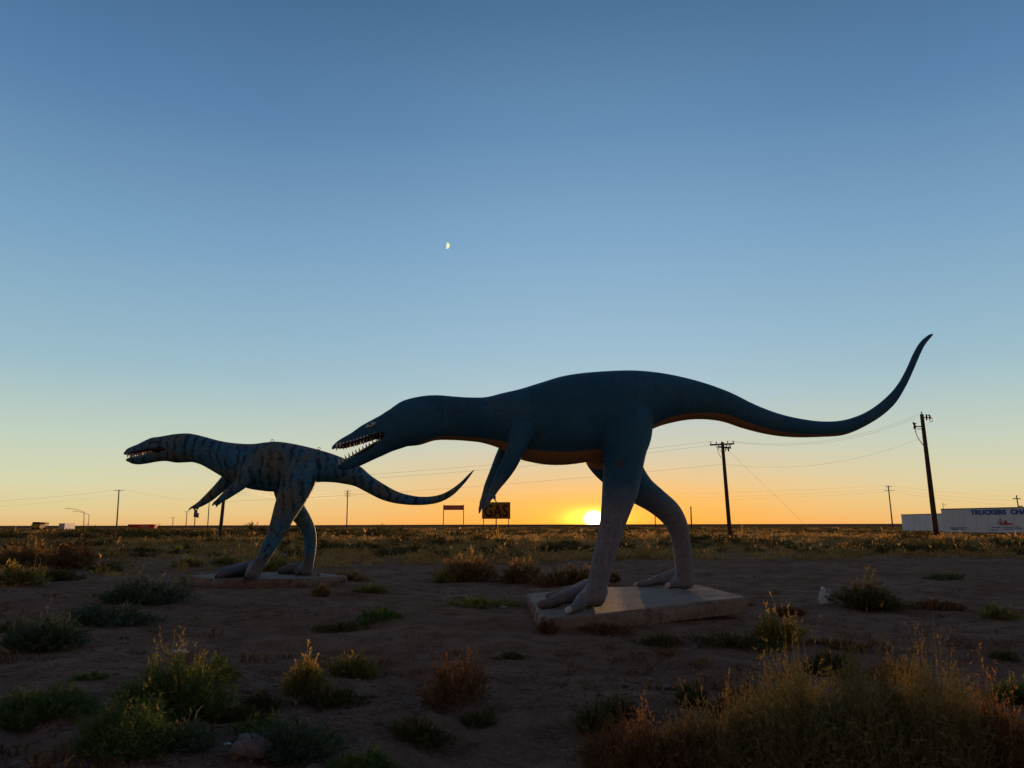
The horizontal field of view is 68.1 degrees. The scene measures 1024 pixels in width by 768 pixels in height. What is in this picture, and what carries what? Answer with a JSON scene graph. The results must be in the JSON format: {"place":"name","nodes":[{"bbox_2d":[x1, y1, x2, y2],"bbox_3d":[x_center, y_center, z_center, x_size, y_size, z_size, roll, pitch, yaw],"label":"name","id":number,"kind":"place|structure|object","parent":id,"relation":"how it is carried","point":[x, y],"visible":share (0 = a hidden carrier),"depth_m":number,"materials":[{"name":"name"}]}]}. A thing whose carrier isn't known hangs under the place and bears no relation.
{"place":"outdoors","nodes":[
{"label":"outdoors","id":0,"kind":"place"},
{"bbox_2d":[0,524,1023,767],"bbox_3d":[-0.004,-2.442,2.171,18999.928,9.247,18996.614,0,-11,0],"label":"ground","id":1,"kind":"structure","parent":0,"point":[538,737],"depth_m":10.75,"materials":[{"name":"brown soil"}]},
{"bbox_2d":[0,613,35,633],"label":"weed","id":2,"kind":"object","parent":1,"relation":"on","point":[3,627],"visible":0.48,"depth_m":11.56,"materials":[{"name":"green plant"}]},
{"bbox_2d":[0,559,51,585],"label":"weed","id":3,"kind":"object","parent":1,"relation":"on","point":[14,575],"visible":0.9,"depth_m":19.53,"materials":[{"name":"green plant"}]},
{"bbox_2d":[0,537,61,566],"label":"weed","id":4,"kind":"object","parent":1,"relation":"on","point":[24,556],"visible":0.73,"depth_m":29.64,"materials":[{"name":"plant"}]},
{"bbox_2d":[31,522,48,529],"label":"truck","id":5,"kind":"object","parent":1,"relation":"on","point":[36,525],"visible":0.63,"depth_m":196.55,"materials":[{"name":"red paint"}]},
{"bbox_2d":[0,598,96,654],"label":"weed","id":6,"kind":"object","parent":1,"relation":"on","point":[45,636],"visible":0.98,"depth_m":9.81,"materials":[{"name":"green plant"}]},
{"bbox_2d":[0,678,112,732],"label":"weed","id":7,"kind":"object","parent":1,"relation":"on","point":[36,705],"visible":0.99,"depth_m":6.36,"materials":[{"name":"green plant"}]},
{"bbox_2d":[38,565,86,580],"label":"weed","id":8,"kind":"object","parent":1,"relation":"on","point":[66,574],"visible":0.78,"depth_m":21.91,"materials":[{"name":"green plant"}]},
{"bbox_2d":[59,523,74,529],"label":"box truck","id":9,"kind":"object","parent":1,"relation":"on","point":[63,526],"visible":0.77,"depth_m":187.56,"materials":[{"name":"metal"}]},
{"bbox_2d":[43,523,102,569],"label":"weed","id":10,"kind":"object","parent":1,"relation":"on","point":[65,557],"visible":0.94,"depth_m":28.70,"materials":[{"name":"brown plant"}]},
{"bbox_2d":[66,669,109,682],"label":"weed","id":11,"kind":"object","parent":1,"relation":"on","point":[89,675],"visible":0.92,"depth_m":7.69,"materials":[{"name":"green plant"}]},
{"bbox_2d":[61,600,173,629],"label":"weed","id":12,"kind":"object","parent":1,"relation":"on","point":[96,614],"visible":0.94,"depth_m":12.22,"materials":[{"name":"green plant"}]},
{"bbox_2d":[114,490,123,528],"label":"utility pole","id":13,"kind":"object","parent":1,"relation":"on","point":[117,507],"visible":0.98,"depth_m":236.86,"materials":[{"name":"brown wood"}]},
{"bbox_2d":[59,678,210,766],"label":"weed","id":14,"kind":"object","parent":1,"relation":"on","point":[144,729],"visible":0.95,"depth_m":5.26,"materials":[{"name":"green plant"}]},
{"bbox_2d":[128,524,156,528],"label":"semi trailer","id":15,"kind":"object","parent":1,"relation":"on","point":[146,526],"visible":0.77,"depth_m":294.94,"materials":[{"name":"red paint"}]},
{"bbox_2d":[87,565,201,607],"bbox_3d":[-7.529,4.144,15.564,2.327,0.922,1.948,0,-11,0],"label":"weed","id":16,"kind":"object","parent":1,"relation":"on","point":[144,593],"visible":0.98,"depth_m":15.34,"materials":[{"name":"green plant"}]},
{"bbox_2d":[98,625,246,722],"bbox_3d":[-2.970,2.486,6.560,1.322,0.812,0.877,0,-11,0],"label":"weed","id":17,"kind":"object","parent":1,"relation":"on","point":[183,694],"visible":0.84,"depth_m":6.45,"materials":[{"name":"green plant"}]},
{"bbox_2d":[174,649,188,653],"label":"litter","id":18,"kind":"object","parent":1,"relation":"on","point":[175,652],"visible":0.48,"depth_m":8.85,"materials":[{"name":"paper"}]},
{"bbox_2d":[165,554,205,566],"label":"weed","id":19,"kind":"object","parent":1,"relation":"on","point":[194,562],"visible":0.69,"depth_m":30.15,"materials":[{"name":"green plant"}]},
{"bbox_2d":[152,707,223,754],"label":"weed","id":20,"kind":"object","parent":1,"relation":"on","point":[201,744],"visible":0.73,"depth_m":5.37,"materials":[{"name":"green plant"}]},
{"bbox_2d":[179,572,202,582],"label":"weed","id":21,"kind":"object","parent":1,"relation":"on","point":[184,579],"visible":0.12,"depth_m":22.21,"materials":[{"name":"green plant"}]},
{"bbox_2d":[194,510,198,528],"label":"sign","id":22,"kind":"object","parent":1,"relation":"on","point":[196,514],"visible":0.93,"depth_m":324.75,"materials":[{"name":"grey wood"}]},
{"bbox_2d":[0,522,402,538],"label":"horizon scrub","id":23,"kind":"object","parent":1,"relation":"on","point":[87,532],"visible":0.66,"depth_m":74.74,"materials":[{"name":"green plant"}]},
{"bbox_2d":[189,650,243,684],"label":"weed","id":24,"kind":"object","parent":1,"relation":"on","point":[227,669],"visible":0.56,"depth_m":7.73,"materials":[{"name":"green plant"}]},
{"bbox_2d":[218,501,224,537],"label":"utility pole","id":25,"kind":"object","parent":1,"relation":"on","point":[221,518],"visible":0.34,"depth_m":66.85,"materials":[{"name":"brown wood"}]},
{"bbox_2d":[204,549,243,565],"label":"weed","id":26,"kind":"object","parent":1,"relation":"on","point":[227,559],"visible":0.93,"depth_m":30.96,"materials":[{"name":"green plant"}]},
{"bbox_2d":[191,700,277,723],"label":"weed","id":27,"kind":"object","parent":1,"relation":"on","point":[238,713],"visible":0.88,"depth_m":6.36,"materials":[{"name":"green plant"}]},
{"bbox_2d":[228,732,272,760],"bbox_3d":[-1.839,2.549,5.287,0.263,0.217,0.252,-9,-14,39],"label":"rock","id":28,"kind":"object","parent":1,"relation":"on","point":[244,748],"visible":0.94,"depth_m":5.24,"materials":[{"name":"grey stone"}]},
{"bbox_2d":[220,712,287,735],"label":"weed","id":29,"kind":"object","parent":1,"relation":"on","point":[259,722],"visible":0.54,"depth_m":5.95,"materials":[{"name":"green plant"}]},
{"bbox_2d":[238,686,289,711],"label":"weed","id":30,"kind":"object","parent":1,"relation":"on","point":[265,701],"visible":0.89,"depth_m":6.85,"materials":[{"name":"green plant"}]},
{"bbox_2d":[242,551,289,571],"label":"weed","id":31,"kind":"object","parent":1,"relation":"on","point":[274,563],"visible":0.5,"depth_m":28.00,"materials":[{"name":"green plant"}]},
{"bbox_2d":[186,573,347,587],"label":"concrete slab","id":32,"kind":"structure","parent":1,"relation":"on","point":[264,580],"depth_m":19.97,"materials":[{"name":"grey concrete"}]},
{"bbox_2d":[124,433,473,582],"bbox_3d":[-5.718,3.365,20.772,9.367,3.904,3.395,0,-11,0],"label":"dinosaur statue","id":33,"kind":"object","parent":32,"relation":"on","point":[290,475],"visible":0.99,"depth_m":20.15,"materials":[{"name":"paint"}]},
{"bbox_2d":[222,701,349,767],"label":"weed","id":34,"kind":"object","parent":1,"relation":"on","point":[298,739],"visible":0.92,"depth_m":5.33,"materials":[{"name":"green plant"}]},
{"bbox_2d":[276,639,333,696],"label":"weed","id":35,"kind":"object","parent":1,"relation":"on","point":[302,680],"visible":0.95,"depth_m":7.28,"materials":[{"name":"green plant"}]},
{"bbox_2d":[310,581,332,596],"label":"weed","id":36,"kind":"object","parent":1,"relation":"on","point":[322,591],"visible":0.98,"depth_m":17.91,"materials":[{"name":"plant"}]},
{"bbox_2d":[296,571,346,584],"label":"weed","id":37,"kind":"object","parent":1,"relation":"on","point":[324,575],"visible":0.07,"depth_m":20.65,"materials":[{"name":"green plant"}]},
{"bbox_2d":[283,677,372,711],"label":"weed","id":38,"kind":"object","parent":1,"relation":"on","point":[327,697],"visible":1,"depth_m":6.92,"materials":[{"name":"green plant"}]},
{"bbox_2d":[307,619,370,632],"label":"weed","id":39,"kind":"object","parent":1,"relation":"on","point":[337,626],"visible":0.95,"depth_m":11.45,"materials":[{"name":"green plant"}]},
{"bbox_2d":[344,490,350,527],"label":"utility pole","id":40,"kind":"object","parent":1,"relation":"on","point":[347,493],"visible":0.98,"depth_m":256.62,"materials":[{"name":"brown wood"}]},
{"bbox_2d":[322,649,379,679],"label":"weed","id":41,"kind":"object","parent":1,"relation":"on","point":[356,666],"visible":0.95,"depth_m":8.18,"materials":[{"name":"green plant"}]},
{"bbox_2d":[335,569,371,580],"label":"weed","id":42,"kind":"object","parent":1,"relation":"on","point":[353,576],"visible":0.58,"depth_m":22.43,"materials":[{"name":"green plant"}]},
{"bbox_2d":[319,742,410,767],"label":"weed","id":43,"kind":"object","parent":1,"relation":"on","point":[370,759],"visible":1,"depth_m":5.02,"materials":[{"name":"green plant"}]},
{"bbox_2d":[352,583,391,594],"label":"weed","id":44,"kind":"object","parent":1,"relation":"on","point":[369,588],"visible":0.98,"depth_m":18.65,"materials":[{"name":"green plant"}]},
{"bbox_2d":[348,605,407,626],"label":"weed","id":45,"kind":"object","parent":1,"relation":"on","point":[385,613],"visible":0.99,"depth_m":12.78,"materials":[{"name":"green plant"}]},
{"bbox_2d":[377,714,458,757],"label":"weed","id":46,"kind":"object","parent":1,"relation":"on","point":[416,729],"visible":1,"depth_m":5.74,"materials":[{"name":"green plant"}]},
{"bbox_2d":[429,570,461,582],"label":"weed","id":47,"kind":"object","parent":1,"relation":"on","point":[441,577],"visible":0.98,"depth_m":23.06,"materials":[{"name":"green plant"}]},
{"bbox_2d":[443,505,463,529],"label":"banner sign","id":48,"kind":"object","parent":1,"relation":"on","point":[453,507],"visible":0.96,"depth_m":177.59,"materials":[{"name":"red paint"}]},
{"bbox_2d":[414,646,493,713],"bbox_3d":[-0.541,2.720,7.098,0.756,0.586,1.094,0,-11,0],"label":"weed","id":49,"kind":"object","parent":1,"relation":"on","point":[445,685],"visible":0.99,"depth_m":6.92,"materials":[{"name":"brown plant"}]},
{"bbox_2d":[1,525,922,533],"bbox_3d":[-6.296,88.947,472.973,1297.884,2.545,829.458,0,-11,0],"label":"olive scrub","id":50,"kind":"object","parent":1,"relation":"on","point":[794,529],"visible":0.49,"depth_m":164.12,"materials":[{"name":"green plant"}]},
{"bbox_2d":[427,544,502,581],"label":"weed","id":51,"kind":"object","parent":1,"relation":"on","point":[468,571],"visible":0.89,"depth_m":23.39,"materials":[{"name":"green plant"}]},
{"bbox_2d":[424,595,527,608],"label":"weed","id":52,"kind":"object","parent":1,"relation":"on","point":[479,602],"visible":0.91,"depth_m":14.88,"materials":[{"name":"green plant"}]},
{"bbox_2d":[458,705,496,730],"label":"weed","id":53,"kind":"object","parent":1,"relation":"on","point":[477,718],"visible":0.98,"depth_m":6.30,"materials":[{"name":"green plant"}]},
{"bbox_2d":[482,501,509,528],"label":"gas sign","id":54,"kind":"object","parent":1,"relation":"on","point":[496,510],"visible":0.91,"depth_m":177.40,"materials":[{"name":"metal"}]},
{"bbox_2d":[0,561,1013,767],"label":"sprigs","id":55,"kind":"object","parent":1,"relation":"on","point":[47,762],"visible":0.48,"depth_m":8.94,"materials":[{"name":"green plant"}]},
{"bbox_2d":[493,649,524,660],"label":"weed","id":56,"kind":"object","parent":1,"relation":"on","point":[510,655],"visible":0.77,"depth_m":9.34,"materials":[{"name":"green plant"}]},
{"bbox_2d":[0,523,1023,587],"bbox_3d":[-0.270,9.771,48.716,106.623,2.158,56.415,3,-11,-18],"label":"dry grass","id":57,"kind":"structure","parent":1,"relation":"on","point":[535,555],"depth_m":38.37,"materials":[{"name":"brown plant"}]},
{"bbox_2d":[0,528,1023,572],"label":"olive scrub","id":58,"kind":"object","parent":1,"relation":"on","point":[407,537],"visible":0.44,"depth_m":43.25,"materials":[{"name":"green plant"}]},
{"bbox_2d":[499,555,542,583],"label":"weed","id":59,"kind":"object","parent":1,"relation":"on","point":[517,572],"visible":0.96,"depth_m":22.69,"materials":[{"name":"brown plant"}]},
{"bbox_2d":[529,567,567,586],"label":"weed","id":60,"kind":"object","parent":1,"relation":"on","point":[552,580],"visible":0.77,"depth_m":21.64,"materials":[{"name":"plant"}]},
{"bbox_2d":[535,617,561,634],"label":"weed","id":61,"kind":"object","parent":1,"relation":"on","point":[550,627],"visible":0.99,"depth_m":11.01,"materials":[{"name":"brown plant"}]},
{"bbox_2d":[550,563,613,584],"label":"weed","id":62,"kind":"object","parent":1,"relation":"on","point":[572,576],"visible":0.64,"depth_m":21.49,"materials":[{"name":"plant"}]},
{"bbox_2d":[564,683,619,735],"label":"weed","id":63,"kind":"object","parent":1,"relation":"on","point":[586,716],"visible":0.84,"depth_m":6.00,"materials":[{"name":"green plant"}]},
{"bbox_2d":[572,621,638,635],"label":"weed","id":64,"kind":"object","parent":1,"relation":"on","point":[606,628],"visible":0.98,"depth_m":11.09,"materials":[{"name":"green plant"}]},
{"bbox_2d":[609,571,621,582],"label":"weed","id":65,"kind":"object","parent":1,"relation":"on","point":[615,577],"visible":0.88,"depth_m":22.64,"materials":[{"name":"plant"}]},
{"bbox_2d":[602,683,642,722],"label":"weed","id":66,"kind":"object","parent":1,"relation":"on","point":[611,707],"visible":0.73,"depth_m":6.29,"materials":[{"name":"plant"}]},
{"bbox_2d":[526,585,747,629],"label":"concrete slab","id":67,"kind":"structure","parent":1,"relation":"on","point":[633,606],"depth_m":12.38,"materials":[{"name":"grey concrete"}]},
{"bbox_2d":[332,334,932,613],"bbox_3d":[2.383,1.478,14.462,11.444,5.098,3.846,4,-11,-20],"label":"dinosaur statue","id":68,"kind":"object","parent":67,"relation":"on","point":[602,425],"visible":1,"depth_m":12.76,"materials":[{"name":"blue paint"}]},
{"bbox_2d":[563,678,732,767],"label":"weed","id":69,"kind":"object","parent":1,"relation":"on","point":[629,751],"visible":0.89,"depth_m":4.86,"materials":[{"name":"brown plant"}]},
{"bbox_2d":[629,632,685,648],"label":"weed","id":70,"kind":"object","parent":1,"relation":"on","point":[661,640],"visible":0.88,"depth_m":10.08,"materials":[{"name":"green plant"}]},
{"bbox_2d":[671,676,711,708],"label":"weed","id":71,"kind":"object","parent":1,"relation":"on","point":[692,695],"visible":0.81,"depth_m":6.61,"materials":[{"name":"green plant"}]},
{"bbox_2d":[641,666,794,767],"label":"weed","id":72,"kind":"object","parent":1,"relation":"on","point":[725,731],"visible":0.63,"depth_m":4.81,"materials":[{"name":"green plant"}]},
{"bbox_2d":[710,441,736,539],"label":"utility pole","id":73,"kind":"object","parent":1,"relation":"on","point":[728,516],"visible":0.98,"depth_m":59.47,"materials":[{"name":"brown wood"}]},
{"bbox_2d":[225,464,721,501],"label":"overhead wire","id":74,"kind":"object","parent":73,"relation":"attached to","point":[461,487],"visible":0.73,"depth_m":63.45,"materials":[{"name":"metal"}]},
{"bbox_2d":[371,441,709,474],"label":"overhead wire","id":75,"kind":"object","parent":73,"relation":"attached to","point":[524,461],"visible":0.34,"depth_m":63.61,"materials":[{"name":"metal"}]},
{"bbox_2d":[382,444,714,477],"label":"overhead wire","id":76,"kind":"object","parent":73,"relation":"attached to","point":[532,465],"visible":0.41,"depth_m":63.27,"materials":[{"name":"metal"}]},
{"bbox_2d":[681,629,792,653],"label":"weed","id":77,"kind":"object","parent":1,"relation":"on","point":[725,640],"visible":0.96,"depth_m":9.98,"materials":[{"name":"green plant"}]},
{"bbox_2d":[706,676,775,725],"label":"weed","id":78,"kind":"object","parent":1,"relation":"on","point":[722,704],"visible":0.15,"depth_m":6.18,"materials":[{"name":"brown plant"}]},
{"bbox_2d":[707,683,788,741],"bbox_3d":[1.718,2.297,5.140,0.897,0.558,0.763,0,-11,0],"label":"weed","id":79,"kind":"object","parent":1,"relation":"on","point":[751,708],"visible":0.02,"depth_m":5.23,"materials":[{"name":"plant"}]},
{"bbox_2d":[744,592,811,646],"bbox_3d":[3.658,3.313,10.688,1.090,0.791,0.778,0,-11,0],"label":"weed","id":80,"kind":"object","parent":1,"relation":"on","point":[772,631],"visible":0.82,"depth_m":10.53,"materials":[{"name":"green plant"}]},
{"bbox_2d":[770,604,806,616],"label":"weed","id":81,"kind":"object","parent":1,"relation":"on","point":[781,612],"visible":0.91,"depth_m":14.45,"materials":[{"name":"plant"}]},
{"bbox_2d":[761,660,827,716],"bbox_3d":[2.431,2.580,6.409,0.505,0.536,0.601,0,-11,0],"label":"weed","id":82,"kind":"object","parent":1,"relation":"on","point":[806,687],"visible":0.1,"depth_m":6.37,"materials":[{"name":"brown plant"}]},
{"bbox_2d":[708,600,925,767],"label":"weed","id":83,"kind":"object","parent":1,"relation":"on","point":[804,739],"visible":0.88,"depth_m":4.67,"materials":[{"name":"plant"}]},
{"bbox_2d":[818,586,831,603],"bbox_3d":[6.858,4.666,16.591,0.276,0.465,0.243,-6,-12,28],"label":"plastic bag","id":84,"kind":"object","parent":1,"relation":"on","point":[822,599],"visible":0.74,"depth_m":16.55,"materials":[{"name":"white plastic"}]},
{"bbox_2d":[787,635,867,677],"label":"weed","id":85,"kind":"object","parent":1,"relation":"on","point":[827,661],"visible":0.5,"depth_m":8.14,"materials":[{"name":"green plant"}]},
{"bbox_2d":[800,635,890,654],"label":"weed","id":86,"kind":"object","parent":1,"relation":"on","point":[836,643],"visible":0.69,"depth_m":10.46,"materials":[{"name":"plant"}]},
{"bbox_2d":[823,565,919,611],"bbox_3d":[7.484,4.327,15.934,1.526,1.061,2.242,0,-11,0],"label":"weed","id":87,"kind":"object","parent":1,"relation":"on","point":[858,598],"visible":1,"depth_m":15.63,"materials":[{"name":"green plant"}]},
{"bbox_2d":[811,602,964,767],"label":"weed","id":88,"kind":"object","parent":1,"relation":"on","point":[899,761],"visible":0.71,"depth_m":4.58,"materials":[{"name":"green plant"}]},
{"bbox_2d":[884,486,893,527],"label":"utility pole","id":89,"kind":"object","parent":1,"relation":"on","point":[888,490],"visible":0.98,"depth_m":227.29,"materials":[{"name":"brown wood"}]},
{"bbox_2d":[846,662,942,708],"bbox_3d":[2.812,2.373,5.590,0.756,0.670,1.094,8,-14,-39],"label":"weed","id":90,"kind":"object","parent":1,"relation":"on","point":[889,683],"visible":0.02,"depth_m":5.60,"materials":[{"name":"brown plant"}]},
{"bbox_2d":[864,656,932,680],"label":"weed","id":91,"kind":"object","parent":1,"relation":"on","point":[887,666],"visible":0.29,"depth_m":7.88,"materials":[{"name":"plant"}]},
{"bbox_2d":[912,412,938,535],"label":"utility pole","id":92,"kind":"object","parent":1,"relation":"on","point":[931,494],"visible":0.98,"depth_m":61.58,"materials":[{"name":"brown wood"}]},
{"bbox_2d":[901,513,964,533],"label":"box trailer","id":93,"kind":"object","parent":1,"relation":"on","point":[915,522],"visible":0.38,"depth_m":98.72,"materials":[{"name":"metal"}]},
{"bbox_2d":[902,597,971,611],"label":"weed","id":94,"kind":"object","parent":1,"relation":"on","point":[930,604],"visible":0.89,"depth_m":15.50,"materials":[{"name":"plant"}]},
{"bbox_2d":[922,571,966,580],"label":"weed","id":95,"kind":"object","parent":1,"relation":"on","point":[949,576],"visible":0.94,"depth_m":21.47,"materials":[{"name":"green plant"}]},
{"bbox_2d":[879,597,1013,767],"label":"weed","id":96,"kind":"object","parent":1,"relation":"on","point":[965,743],"visible":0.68,"depth_m":4.64,"materials":[{"name":"plant"}]},
{"bbox_2d":[930,665,1023,744],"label":"weed","id":97,"kind":"object","parent":1,"relation":"on","point":[982,705],"depth_m":5.20,"materials":[{"name":"brown plant"}]},
{"bbox_2d":[938,642,1023,767],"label":"weed","id":98,"kind":"object","parent":1,"relation":"on","point":[1014,749],"visible":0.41,"depth_m":4.75,"materials":[{"name":"brown plant"}]},
{"bbox_2d":[941,495,1023,534],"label":"box trailer","id":99,"kind":"object","parent":1,"relation":"on","point":[1001,520],"visible":0.98,"depth_m":77.45,"materials":[{"name":"metal"}]},
{"bbox_2d":[974,602,1023,619],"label":"weed","id":100,"kind":"object","parent":1,"relation":"on","point":[992,612],"visible":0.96,"depth_m":13.83,"materials":[{"name":"green plant"}]},
{"bbox_2d":[977,672,1023,705],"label":"weed","id":101,"kind":"object","parent":1,"relation":"on","point":[1018,692],"visible":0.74,"depth_m":6.66,"materials":[{"name":"green plant"}]},
{"bbox_2d":[988,648,1021,661],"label":"weed","id":102,"kind":"object","parent":1,"relation":"on","point":[1004,655],"visible":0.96,"depth_m":9.40,"materials":[{"name":"green plant"}]},
{"bbox_2d":[0,577,1023,767],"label":"pebbles","id":103,"kind":"object","parent":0,"point":[419,709],"visible":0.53,"depth_m":7.62,"materials":[{"name":"stone"}]},
{"bbox_2d":[0,0,1023,525],"label":"sky","id":104,"kind":"structure","parent":0,"point":[231,221],"materials":[{"name":"blue"}]}
]}

